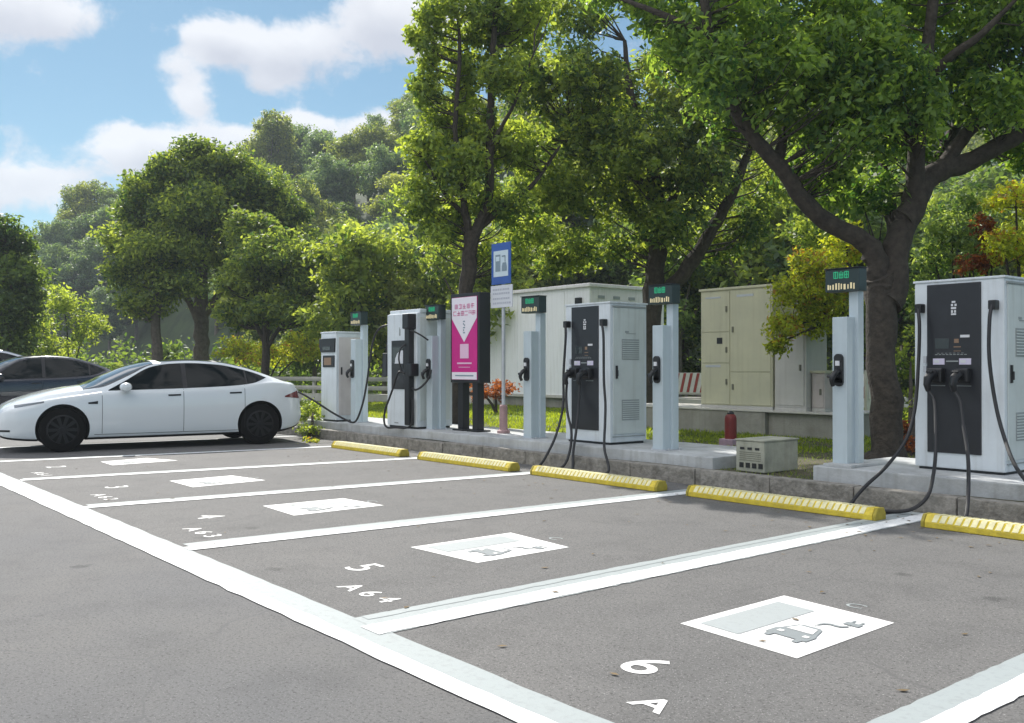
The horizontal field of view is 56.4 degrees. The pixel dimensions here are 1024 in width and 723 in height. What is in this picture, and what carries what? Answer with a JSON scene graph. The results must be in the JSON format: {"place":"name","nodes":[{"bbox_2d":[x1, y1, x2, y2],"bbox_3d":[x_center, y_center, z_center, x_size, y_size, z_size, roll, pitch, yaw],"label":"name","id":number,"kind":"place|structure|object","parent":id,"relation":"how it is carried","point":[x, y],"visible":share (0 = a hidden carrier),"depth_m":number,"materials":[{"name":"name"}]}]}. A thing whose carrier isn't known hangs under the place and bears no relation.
{"place":"outdoors","nodes":[
{"label":"outdoors","id":0,"kind":"place"},
{"bbox_2d":[0,394,914,722],"bbox_3d":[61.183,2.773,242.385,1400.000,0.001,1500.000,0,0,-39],"label":"ground","id":1,"kind":"structure","parent":0,"point":[96,626],"depth_m":4.40,"materials":[{"name":"asphalt"}]},
{"bbox_2d":[0,213,60,355],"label":"round tree","id":2,"kind":"object","parent":1,"relation":"on","point":[22,298],"visible":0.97,"depth_m":33.62,"materials":[{"name":"green plant"}]},
{"bbox_2d":[286,220,430,363],"bbox_3d":[-4.687,-1.176,30.966,4.070,6.819,5.393,0,0,11],"label":"roadside tree","id":3,"kind":"object","parent":1,"relation":"on","point":[346,279],"visible":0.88,"depth_m":29.69,"materials":[{"name":"green plant"}]},
{"bbox_2d":[33,332,914,396],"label":"undergrowth","id":4,"kind":"object","parent":1,"relation":"on","point":[686,368],"visible":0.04,"depth_m":43.12,"materials":[{"name":"green plant"}]},
{"bbox_2d":[274,376,700,404],"bbox_3d":[-11.347,1.031,35.273,42.100,1.000,0.290,0,0,27],"label":"guard rail","id":5,"kind":"object","parent":1,"relation":"on","point":[313,387],"visible":0.06,"depth_m":31.80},
{"bbox_2d":[0,434,1023,722],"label":"parking bays","id":6,"kind":"object","parent":1,"relation":"on","point":[944,608],"depth_m":6.13,"materials":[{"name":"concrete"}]},
{"bbox_2d":[0,355,111,403],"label":"parked car","id":7,"kind":"object","parent":6,"relation":"on","point":[21,375],"visible":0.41,"depth_m":22.75,"materials":[{"name":"black"}]},
{"bbox_2d":[0,359,300,451],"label":"parked car","id":8,"kind":"object","parent":6,"relation":"on","point":[169,398],"visible":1,"depth_m":15.57,"materials":[{"name":"white"}]},
{"bbox_2d":[22,457,416,479],"bbox_3d":[-3.261,1.390,12.691,5.777,0.001,0.257,0,0,-31],"label":"parking line","id":9,"kind":"object","parent":6,"relation":"on","point":[212,468],"visible":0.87,"depth_m":12.39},
{"bbox_2d":[20,458,416,479],"bbox_3d":[-3.246,1.387,12.635,5.815,0.001,0.134,0,0,-32],"label":"bay line repaint","id":10,"kind":"object","parent":9,"relation":"on","point":[212,469],"visible":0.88,"depth_m":12.26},
{"bbox_2d":[0,473,613,722],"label":"parking line","id":11,"kind":"object","parent":6,"relation":"on","point":[512,692],"visible":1,"depth_m":4.77,"materials":[{"name":"paint"}]},
{"bbox_2d":[0,480,556,722],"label":"front line repaint","id":12,"kind":"object","parent":11,"relation":"on","point":[505,708],"visible":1,"depth_m":4.74,"materials":[{"name":"paint"}]},
{"bbox_2d":[87,472,529,507],"bbox_3d":[-1.621,1.377,10.642,5.760,0.001,0.274,0,0,-34],"label":"parking line","id":13,"kind":"object","parent":6,"relation":"on","point":[296,489],"visible":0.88,"depth_m":10.18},
{"bbox_2d":[84,473,529,507],"bbox_3d":[-1.605,1.375,10.584,5.801,0.001,0.147,0,0,-34],"label":"bay line repaint","id":14,"kind":"object","parent":13,"relation":"on","point":[298,490],"visible":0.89,"depth_m":10.09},
{"bbox_2d":[265,498,381,514],"bbox_3d":[-1.794,1.369,9.057,0.950,0.001,0.731,0,0,-39],"label":"stencil panel","id":15,"kind":"object","parent":6,"relation":"on","point":[336,507],"visible":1,"depth_m":9.02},
{"bbox_2d":[331,441,408,456],"bbox_3d":[-2.237,1.350,14.876,0.173,0.109,2.088,0,0,-39],"label":"wheel stop","id":16,"kind":"object","parent":6,"relation":"on","point":[384,450],"visible":1,"depth_m":14.68,"materials":[{"name":"concrete"}]},
{"bbox_2d":[184,489,686,548],"bbox_3d":[-0.050,1.366,8.697,5.752,0.001,0.316,0,0,-36],"label":"parking line","id":17,"kind":"object","parent":6,"relation":"on","point":[372,524],"visible":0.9,"depth_m":8.19,"materials":[{"name":"paint"}]},
{"bbox_2d":[184,491,685,549],"bbox_3d":[-0.026,1.363,8.632,5.788,0.001,0.166,0,0,-37],"label":"bay line repaint","id":18,"kind":"object","parent":17,"relation":"on","point":[397,524],"visible":0.89,"depth_m":8.02,"materials":[{"name":"paint"}]},
{"bbox_2d":[417,451,519,471],"bbox_3d":[-0.628,1.338,12.886,0.173,0.109,2.088,0,0,-39],"label":"wheel stop","id":19,"kind":"object","parent":6,"relation":"on","point":[509,466],"visible":1,"depth_m":12.70,"materials":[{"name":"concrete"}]},
{"bbox_2d":[412,533,566,562],"bbox_3d":[-0.138,1.357,6.996,0.956,0.001,0.774,0,0,-39],"label":"stencil panel","id":20,"kind":"object","parent":6,"relation":"on","point":[516,549],"visible":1,"depth_m":6.93,"materials":[{"name":"paint"}]},
{"bbox_2d":[427,536,519,551],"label":"pavement marking","id":21,"kind":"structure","parent":20,"relation":"on","point":[468,544],"depth_m":7.12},
{"bbox_2d":[530,465,666,491],"bbox_3d":[0.938,1.326,10.950,0.173,0.109,2.088,0,0,-39],"label":"wheel stop","id":22,"kind":"object","parent":6,"relation":"on","point":[610,479],"visible":1,"depth_m":10.77,"materials":[{"name":"yellow plastic"}]},
{"bbox_2d":[353,512,922,632],"bbox_3d":[1.499,1.354,6.723,5.812,0.001,0.376,0,0,-40],"label":"parking line","id":23,"kind":"object","parent":6,"relation":"on","point":[478,600],"visible":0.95,"depth_m":6.00,"materials":[{"name":"paint"}]},
{"bbox_2d":[362,511,912,618],"bbox_3d":[1.432,1.353,6.849,5.752,0.001,0.093,0,0,-40],"label":"bay line repaint","id":24,"kind":"object","parent":23,"relation":"on","point":[443,602],"visible":0.93,"depth_m":6.05,"materials":[{"name":"paint"}]},
{"bbox_2d":[361,514,922,633],"bbox_3d":[1.530,1.351,6.646,5.856,0.001,0.193,0,0,-40],"label":"bay line repaint","id":25,"kind":"object","parent":23,"relation":"on","point":[439,616],"visible":0.97,"depth_m":5.85,"materials":[{"name":"paint"}]},
{"bbox_2d":[621,660,669,673],"bbox_3d":[0.593,1.340,4.212,0.248,0.001,0.174,0,0,-40],"label":"bay number","id":26,"kind":"object","parent":6,"relation":"on","point":[626,666],"visible":1,"depth_m":4.21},
{"bbox_2d":[686,485,885,520],"bbox_3d":[2.504,1.315,9.014,0.173,0.109,2.088,0,0,-40],"label":"wheel stop","id":27,"kind":"object","parent":6,"relation":"on","point":[844,509],"visible":1,"depth_m":8.83,"materials":[{"name":"yellow plastic"}]},
{"bbox_2d":[681,596,892,657],"bbox_3d":[1.427,1.344,4.911,0.966,0.001,0.748,0,0,-39],"label":"stencil panel","id":28,"kind":"object","parent":6,"relation":"on","point":[829,635],"visible":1,"depth_m":4.83,"materials":[{"name":"paint"}]},
{"bbox_2d":[701,602,813,633],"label":"pavement marking","id":29,"kind":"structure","parent":28,"relation":"on","point":[753,618],"depth_m":5.01,"materials":[{"name":"paint"}]},
{"bbox_2d":[764,624,821,642],"bbox_3d":[1.406,1.339,4.724,0.302,0.001,0.248,0,0,-39],"label":"stencil car","id":30,"kind":"object","parent":28,"relation":"on","point":[796,635],"visible":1,"depth_m":4.70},
{"bbox_2d":[867,653,1023,722],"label":"parking line","id":31,"kind":"object","parent":6,"relation":"on","point":[925,708],"visible":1,"depth_m":3.84,"materials":[{"name":"paint"}]},
{"bbox_2d":[921,673,1023,722],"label":"bay line repaint","id":32,"kind":"object","parent":31,"relation":"on","point":[967,711],"visible":1,"depth_m":3.73,"materials":[{"name":"paint"}]},
{"bbox_2d":[921,512,1023,540],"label":"wheel stop","id":33,"kind":"object","parent":6,"relation":"on","point":[995,528],"visible":1,"depth_m":7.55,"materials":[{"name":"yellow plastic"}]},
{"bbox_2d":[513,238,586,289],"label":"roadside tree","id":34,"kind":"object","parent":1,"relation":"on","point":[542,283],"visible":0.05,"depth_m":38.22,"materials":[{"name":"green plant"}]},
{"bbox_2d":[514,145,645,277],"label":"roadside tree","id":35,"kind":"object","parent":1,"relation":"on","point":[569,220],"visible":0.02,"depth_m":43.66,"materials":[{"name":"green plant"}]},
{"bbox_2d":[300,390,907,452],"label":"grass verge","id":36,"kind":"object","parent":1,"relation":"on","point":[523,410],"depth_m":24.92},
{"bbox_2d":[99,133,330,359],"bbox_3d":[-11.817,-3.695,38.030,8.340,10.773,6.345,0,0,35],"label":"round tree","id":37,"kind":"object","parent":36,"relation":"on","point":[219,178],"visible":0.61,"depth_m":37.27,"materials":[{"name":"green plant"}]},
{"bbox_2d":[200,203,333,375],"bbox_3d":[-8.439,-2.003,33.132,4.735,7.087,3.742,0,0,24],"label":"round tree","id":38,"kind":"object","parent":36,"relation":"on","point":[264,258],"visible":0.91,"depth_m":32.52,"materials":[{"name":"green plant"}]},
{"bbox_2d":[210,328,331,376],"bbox_3d":[-8.805,0.070,36.077,4.939,2.975,2.172,0,0,1],"label":"yellow shrub","id":39,"kind":"object","parent":36,"relation":"on","point":[300,351],"visible":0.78,"depth_m":35.73,"materials":[{"name":"green plant"}]},
{"bbox_2d":[281,314,339,392],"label":"roadside tree","id":40,"kind":"object","parent":36,"relation":"on","point":[297,366],"visible":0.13,"depth_m":39.30,"materials":[{"name":"green plant"}]},
{"bbox_2d":[359,268,449,348],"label":"roadside tree","id":41,"kind":"object","parent":36,"relation":"on","point":[396,287],"visible":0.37,"depth_m":30.47,"materials":[{"name":"green plant"}]},
{"bbox_2d":[394,217,549,395],"bbox_3d":[-1.219,-1.272,30.957,5.578,7.053,4.209,0,0,39],"label":"roadside tree","id":42,"kind":"object","parent":36,"relation":"on","point":[443,280],"visible":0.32,"depth_m":30.05,"materials":[{"name":"green plant"}]},
{"bbox_2d":[469,378,522,413],"bbox_3d":[-0.412,0.877,24.048,1.387,0.903,1.072,0,0,-4],"label":"red shrub","id":43,"kind":"object","parent":36,"relation":"on","point":[496,392],"visible":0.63,"depth_m":23.96,"materials":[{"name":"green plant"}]},
{"bbox_2d":[484,283,663,407],"bbox_3d":[1.649,-0.377,29.077,3.170,3.500,5.360,0,0,-39],"label":"white container","id":44,"kind":"object","parent":36,"relation":"on","point":[558,298],"visible":0.43,"depth_m":27.44,"materials":[{"name":"metal"}]},
{"bbox_2d":[495,0,850,402],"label":"forked tree","id":45,"kind":"object","parent":36,"relation":"on","point":[623,146],"visible":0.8,"depth_m":20.69,"materials":[{"name":"green plant"}]},
{"bbox_2d":[679,373,700,392],"bbox_3d":[4.527,0.753,23.985,0.200,1.100,1.270,0,0,-45],"label":"striped barrier","id":46,"kind":"object","parent":36,"relation":"on","point":[689,382],"visible":0.4,"depth_m":24.00,"materials":[{"name":"red"}]},
{"bbox_2d":[619,221,764,396],"bbox_3d":[5.371,-1.474,32.135,5.490,7.553,4.693,0,0,-37],"label":"roadside tree","id":47,"kind":"object","parent":36,"relation":"on","point":[686,318],"visible":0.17,"depth_m":31.57,"materials":[{"name":"green plant"}]},
{"bbox_2d":[646,403,869,438],"bbox_3d":[4.176,1.081,17.428,1.420,0.485,4.980,0,0,-39],"label":"cabinet footing","id":48,"kind":"object","parent":36,"relation":"on","point":[811,424],"visible":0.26,"depth_m":16.25,"materials":[{"name":"concrete"}]},
{"bbox_2d":[699,284,797,409],"bbox_3d":[4.248,-0.231,17.160,0.815,2.185,1.620,0,0,-39],"label":"cream cabinet","id":49,"kind":"object","parent":48,"relation":"on","point":[737,367],"visible":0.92,"depth_m":16.88,"materials":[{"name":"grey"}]},
{"bbox_2d":[775,328,828,411],"bbox_3d":[4.909,0.154,16.252,0.665,1.405,0.680,0,0,-39],"label":"side cabinet","id":50,"kind":"object","parent":48,"relation":"on","point":[793,383],"visible":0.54,"depth_m":16.00,"materials":[{"name":"grey"}]},
{"bbox_2d":[810,370,832,411],"bbox_3d":[5.196,0.502,15.903,0.415,0.705,0.300,0,0,-39],"label":"meter box","id":51,"kind":"object","parent":48,"relation":"on","point":[822,394],"visible":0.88,"depth_m":15.78,"materials":[{"name":"grey"}]},
{"bbox_2d":[741,235,865,352],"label":"roadside tree","id":52,"kind":"object","parent":36,"relation":"on","point":[829,341],"visible":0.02,"depth_m":30.94,"materials":[{"name":"green plant"}]},
{"bbox_2d":[760,220,864,359],"bbox_3d":[5.002,-0.533,15.686,2.180,3.664,1.212,0,0,-39],"label":"yellow shrub","id":53,"kind":"object","parent":36,"relation":"on","point":[817,307],"visible":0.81,"depth_m":15.45,"materials":[{"name":"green plant"}]},
{"bbox_2d":[900,179,1003,326],"bbox_3d":[7.547,-0.918,16.476,1.853,4.440,1.189,0,0,17],"label":"pale shrub","id":54,"kind":"object","parent":36,"relation":"on","point":[955,234],"visible":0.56,"depth_m":16.36,"materials":[{"name":"green plant"}]},
{"bbox_2d":[953,211,1005,276],"bbox_3d":[7.778,-0.604,15.865,0.962,3.809,0.580,0,0,-24],"label":"red shrub","id":55,"kind":"object","parent":36,"relation":"on","point":[981,265],"visible":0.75,"depth_m":15.83,"materials":[{"name":"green plant"}]},
{"bbox_2d":[977,178,1023,276],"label":"yellow shrub","id":56,"kind":"object","parent":36,"relation":"on","point":[1007,243],"visible":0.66,"depth_m":15.42,"materials":[{"name":"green plant"}]},
{"bbox_2d":[573,217,645,285],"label":"roadside tree","id":57,"kind":"object","parent":1,"relation":"on","point":[611,276],"visible":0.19,"depth_m":38.86,"materials":[{"name":"green plant"}]},
{"bbox_2d":[277,426,1023,523],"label":"kerb","id":58,"kind":"structure","parent":1,"relation":"on","point":[980,508],"depth_m":10.37,"materials":[{"name":"concrete"}]},
{"bbox_2d":[637,171,849,339],"bbox_3d":[7.841,-2.058,32.526,7.121,9.002,5.373,0,0,30],"label":"roadside tree","id":59,"kind":"object","parent":1,"relation":"on","point":[781,212],"visible":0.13,"depth_m":30.91,"materials":[{"name":"green plant"}]},
{"bbox_2d":[763,158,961,369],"bbox_3d":[10.810,-2.320,32.195,6.994,9.623,5.979,0,0,-22],"label":"roadside tree","id":60,"kind":"object","parent":1,"relation":"on","point":[875,224],"visible":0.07,"depth_m":30.61,"materials":[{"name":"green plant"}]},
{"bbox_2d":[858,190,952,369],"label":"roadside tree","id":61,"kind":"object","parent":1,"relation":"on","point":[900,339],"visible":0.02,"depth_m":32.88,"materials":[{"name":"green plant"}]},
{"bbox_2d":[934,160,1023,213],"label":"roadside tree","id":62,"kind":"object","parent":1,"relation":"on","point":[994,179],"visible":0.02,"depth_m":46.04,"materials":[{"name":"green plant"}]},
{"bbox_2d":[934,202,1023,277],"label":"roadside tree","id":63,"kind":"object","parent":1,"relation":"on","point":[1002,215],"visible":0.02,"depth_m":31.61,"materials":[{"name":"green plant"}]},
{"bbox_2d":[32,131,945,384],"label":"hill","id":64,"kind":"structure","parent":0,"point":[176,325],"depth_m":94.84,"materials":[{"name":"plant"}]},
{"bbox_2d":[36,242,75,324],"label":"hillside tree","id":65,"kind":"object","parent":64,"relation":"on","point":[59,256],"visible":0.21,"depth_m":102.58,"materials":[{"name":"green plant"}]},
{"bbox_2d":[41,219,80,257],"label":"hillside tree","id":66,"kind":"object","parent":64,"relation":"on","point":[64,238],"visible":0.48,"depth_m":115.15,"materials":[{"name":"green plant"}]},
{"bbox_2d":[45,255,111,333],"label":"hillside tree","id":67,"kind":"object","parent":64,"relation":"on","point":[83,282],"visible":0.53,"depth_m":99.97,"materials":[{"name":"green plant"}]},
{"bbox_2d":[58,179,113,231],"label":"hillside tree","id":68,"kind":"object","parent":64,"relation":"on","point":[72,198],"visible":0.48,"depth_m":121.95,"materials":[{"name":"green plant"}]},
{"bbox_2d":[58,206,114,253],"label":"hillside tree","id":69,"kind":"object","parent":64,"relation":"on","point":[81,229],"visible":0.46,"depth_m":109.09,"materials":[{"name":"green plant"}]},
{"bbox_2d":[68,234,120,296],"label":"hillside tree","id":70,"kind":"object","parent":64,"relation":"on","point":[92,251],"visible":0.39,"depth_m":101.40,"materials":[{"name":"green plant"}]},
{"bbox_2d":[80,284,126,358],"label":"hillside tree","id":71,"kind":"object","parent":64,"relation":"on","point":[113,319],"visible":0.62,"depth_m":93.78,"materials":[{"name":"green plant"}]},
{"bbox_2d":[236,108,302,173],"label":"hillside tree","id":72,"kind":"object","parent":64,"relation":"on","point":[275,129],"visible":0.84,"depth_m":103.12,"materials":[{"name":"green plant"}]},
{"bbox_2d":[276,124,316,180],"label":"hillside tree","id":73,"kind":"object","parent":64,"relation":"on","point":[301,132],"visible":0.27,"depth_m":110.83,"materials":[{"name":"green plant"}]},
{"bbox_2d":[275,174,341,245],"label":"hillside tree","id":74,"kind":"object","parent":64,"relation":"on","point":[308,193],"visible":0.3,"depth_m":73.06,"materials":[{"name":"green plant"}]},
{"bbox_2d":[291,127,339,198],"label":"hillside tree","id":75,"kind":"object","parent":64,"relation":"on","point":[316,139],"visible":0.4,"depth_m":103.61,"materials":[{"name":"green plant"}]},
{"bbox_2d":[301,150,362,206],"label":"hillside tree","id":76,"kind":"object","parent":64,"relation":"on","point":[332,182],"visible":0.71,"depth_m":87.36,"materials":[{"name":"green plant"}]},
{"bbox_2d":[319,133,376,214],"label":"hillside tree","id":77,"kind":"object","parent":64,"relation":"on","point":[344,146],"visible":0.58,"depth_m":94.00,"materials":[{"name":"green plant"}]},
{"bbox_2d":[339,121,402,204],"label":"hillside tree","id":78,"kind":"object","parent":64,"relation":"on","point":[372,135],"visible":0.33,"depth_m":95.31,"materials":[{"name":"green plant"}]},
{"bbox_2d":[354,141,415,198],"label":"hillside tree","id":79,"kind":"object","parent":64,"relation":"on","point":[379,165],"visible":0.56,"depth_m":85.61,"materials":[{"name":"green plant"}]},
{"bbox_2d":[358,171,415,218],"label":"hillside tree","id":80,"kind":"object","parent":64,"relation":"on","point":[374,207],"visible":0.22,"depth_m":79.55,"materials":[{"name":"green plant"}]},
{"bbox_2d":[369,190,442,258],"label":"hillside tree","id":81,"kind":"object","parent":64,"relation":"on","point":[388,203],"visible":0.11,"depth_m":71.07,"materials":[{"name":"green plant"}]},
{"bbox_2d":[0,0,1023,256],"label":"sky","id":82,"kind":"structure","parent":0,"point":[88,88],"materials":[{"name":"blue"}]},
{"bbox_2d":[296,410,1023,501],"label":"planting soil","id":83,"kind":"structure","parent":0,"point":[809,468],"depth_m":11.78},
{"bbox_2d":[28,282,114,357],"bbox_3d":[-17.353,-0.773,37.036,3.891,4.649,2.330,0,0,2],"label":"yellow shrub","id":84,"kind":"object","parent":83,"relation":"on","point":[61,302],"visible":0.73,"depth_m":36.76,"materials":[{"name":"green plant"}]},
{"bbox_2d":[86,215,223,359],"bbox_3d":[-13.483,-2.075,36.150,4.274,7.358,4.428,0,0,-39],"label":"round tree","id":85,"kind":"object","parent":83,"relation":"on","point":[148,258],"visible":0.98,"depth_m":35.64,"materials":[{"name":"green plant"}]},
{"bbox_2d":[292,394,324,438],"bbox_3d":[-3.804,1.053,18.071,0.772,0.878,1.206,0,0,1],"label":"green bush","id":86,"kind":"object","parent":83,"relation":"on","point":[307,430],"visible":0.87,"depth_m":18.05,"materials":[{"name":"green plant"}]},
{"bbox_2d":[388,0,572,423],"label":"slender tree","id":87,"kind":"object","parent":83,"relation":"on","point":[487,143],"visible":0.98,"depth_m":17.26,"materials":[{"name":"green plant"}]},
{"bbox_2d":[302,417,735,468],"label":"concrete plinth","id":88,"kind":"structure","parent":83,"relation":"on","point":[705,456],"depth_m":12.94,"materials":[{"name":"concrete"}]},
{"bbox_2d":[298,324,387,422],"bbox_3d":[-3.064,0.238,17.227,1.677,1.768,2.454,0,0,-39],"label":"charger","id":89,"kind":"object","parent":88,"relation":"on","point":[335,351],"visible":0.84,"depth_m":17.93,"materials":[{"name":"grey metal"}]},
{"bbox_2d":[339,337,359,414],"bbox_3d":[-3.033,0.277,18.013,0.520,1.460,0.009,0,0,-39],"label":"side door","id":90,"kind":"structure","parent":89,"relation":"in","point":[344,342],"depth_m":17.92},
{"bbox_2d":[346,311,368,422],"bbox_3d":[-2.882,0.102,17.629,0.410,2.045,0.400,0,0,-39],"label":"connector post","id":91,"kind":"object","parent":88,"relation":"on","point":[358,369],"visible":0.98,"depth_m":17.58,"materials":[{"name":"metal"}]},
{"bbox_2d":[382,309,451,428],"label":"charger tower","id":92,"kind":"structure","parent":88,"relation":"on","point":[404,358],"depth_m":15.88,"materials":[{"name":"grey metal"}]},
{"bbox_2d":[420,317,449,420],"bbox_3d":[-1.284,0.120,15.931,0.600,1.710,0.009,0,0,-39],"label":"side door","id":93,"kind":"structure","parent":92,"relation":"in","point":[427,327],"depth_m":15.82,"materials":[{"name":"metal"}]},
{"bbox_2d":[421,304,446,429],"bbox_3d":[-1.310,0.091,15.687,0.410,2.045,0.400,0,0,-38],"label":"connector post","id":94,"kind":"object","parent":88,"relation":"on","point":[436,383],"visible":1,"depth_m":15.63,"materials":[{"name":"metal"}]},
{"bbox_2d":[451,292,490,431],"bbox_3d":[-0.670,0.011,15.316,0.260,2.200,0.780,0,0,-39],"label":"poster board","id":95,"kind":"object","parent":88,"relation":"on","point":[470,337],"visible":1,"depth_m":15.12,"materials":[{"name":"pink metal"}]},
{"bbox_2d":[491,241,512,433],"bbox_3d":[-0.132,-0.362,14.764,0.200,2.940,0.540,0,0,-39],"label":"parking sign","id":96,"kind":"object","parent":88,"relation":"on","point":[502,296],"visible":1,"depth_m":14.73,"materials":[{"name":"metal"}]},
{"bbox_2d":[518,295,547,438],"bbox_3d":[0.262,0.079,13.740,0.410,2.045,0.400,0,0,-40],"label":"connector post","id":97,"kind":"object","parent":88,"relation":"on","point":[533,371],"visible":1,"depth_m":13.69,"materials":[{"name":"metal"}]},
{"bbox_2d":[539,301,647,473],"bbox_3d":[1.056,0.303,12.561,1.141,2.181,2.103,0,0,24],"label":"fast charger","id":98,"kind":"object","parent":88,"relation":"on","point":[604,384],"visible":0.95,"depth_m":12.70,"materials":[{"name":"white metal"}]},
{"bbox_2d":[613,308,644,433],"bbox_3d":[1.564,0.125,12.680,0.580,1.660,0.044,0,0,-38],"label":"side door","id":99,"kind":"structure","parent":98,"relation":"in","point":[628,324],"depth_m":12.67,"materials":[{"name":"grey metal"}]},
{"bbox_2d":[647,283,680,450],"bbox_3d":[1.834,0.067,11.798,0.410,2.045,0.400,0,0,-39],"label":"connector post","id":100,"kind":"object","parent":88,"relation":"on","point":[664,373],"visible":1,"depth_m":11.75,"materials":[{"name":"metal"}]},
{"bbox_2d":[719,411,736,445],"bbox_3d":[3.147,0.977,13.755,0.240,0.530,0.240,0,0,-39],"label":"fire hydrant","id":101,"kind":"object","parent":83,"relation":"on","point":[730,428],"visible":0.82,"depth_m":13.68,"materials":[{"name":"red metal"}]},
{"bbox_2d":[735,436,798,472],"bbox_3d":[2.862,1.039,10.720,0.644,0.358,0.404,0,0,-39],"label":"vented box","id":102,"kind":"object","parent":83,"relation":"on","point":[764,454],"visible":1,"depth_m":10.55,"materials":[{"name":"concrete"}]},
{"bbox_2d":[576,0,1023,459],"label":"broad tree","id":103,"kind":"object","parent":83,"relation":"on","point":[860,61],"visible":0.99,"depth_m":11.66,"materials":[{"name":"green plant"}]},
{"bbox_2d":[895,324,914,455],"bbox_3d":[5.807,0.365,13.661,0.808,1.898,2.417,0,0,16],"label":"green bush","id":104,"kind":"object","parent":83,"relation":"on","point":[910,370],"visible":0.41,"depth_m":14.31,"materials":[{"name":"green plant"}]},
{"bbox_2d":[813,457,1023,500],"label":"concrete plinth","id":105,"kind":"structure","parent":83,"relation":"on","point":[902,473],"depth_m":9.10,"materials":[{"name":"concrete"}]},
{"bbox_2d":[824,266,867,463],"bbox_3d":[3.406,0.056,9.854,0.410,2.045,0.400,0,0,-39],"label":"connector post","id":106,"kind":"object","parent":105,"relation":"on","point":[846,378],"visible":0.93,"depth_m":9.80,"materials":[{"name":"metal"}]},
{"bbox_2d":[850,275,1023,516],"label":"fast charger","id":107,"kind":"object","parent":105,"relation":"on","point":[967,417],"visible":0.87,"depth_m":9.14,"materials":[{"name":"grey metal"}]},
{"bbox_2d":[1007,284,1023,460],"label":"side door","id":108,"kind":"structure","parent":107,"relation":"in","point":[1015,293],"depth_m":9.05,"materials":[{"name":"grey"}]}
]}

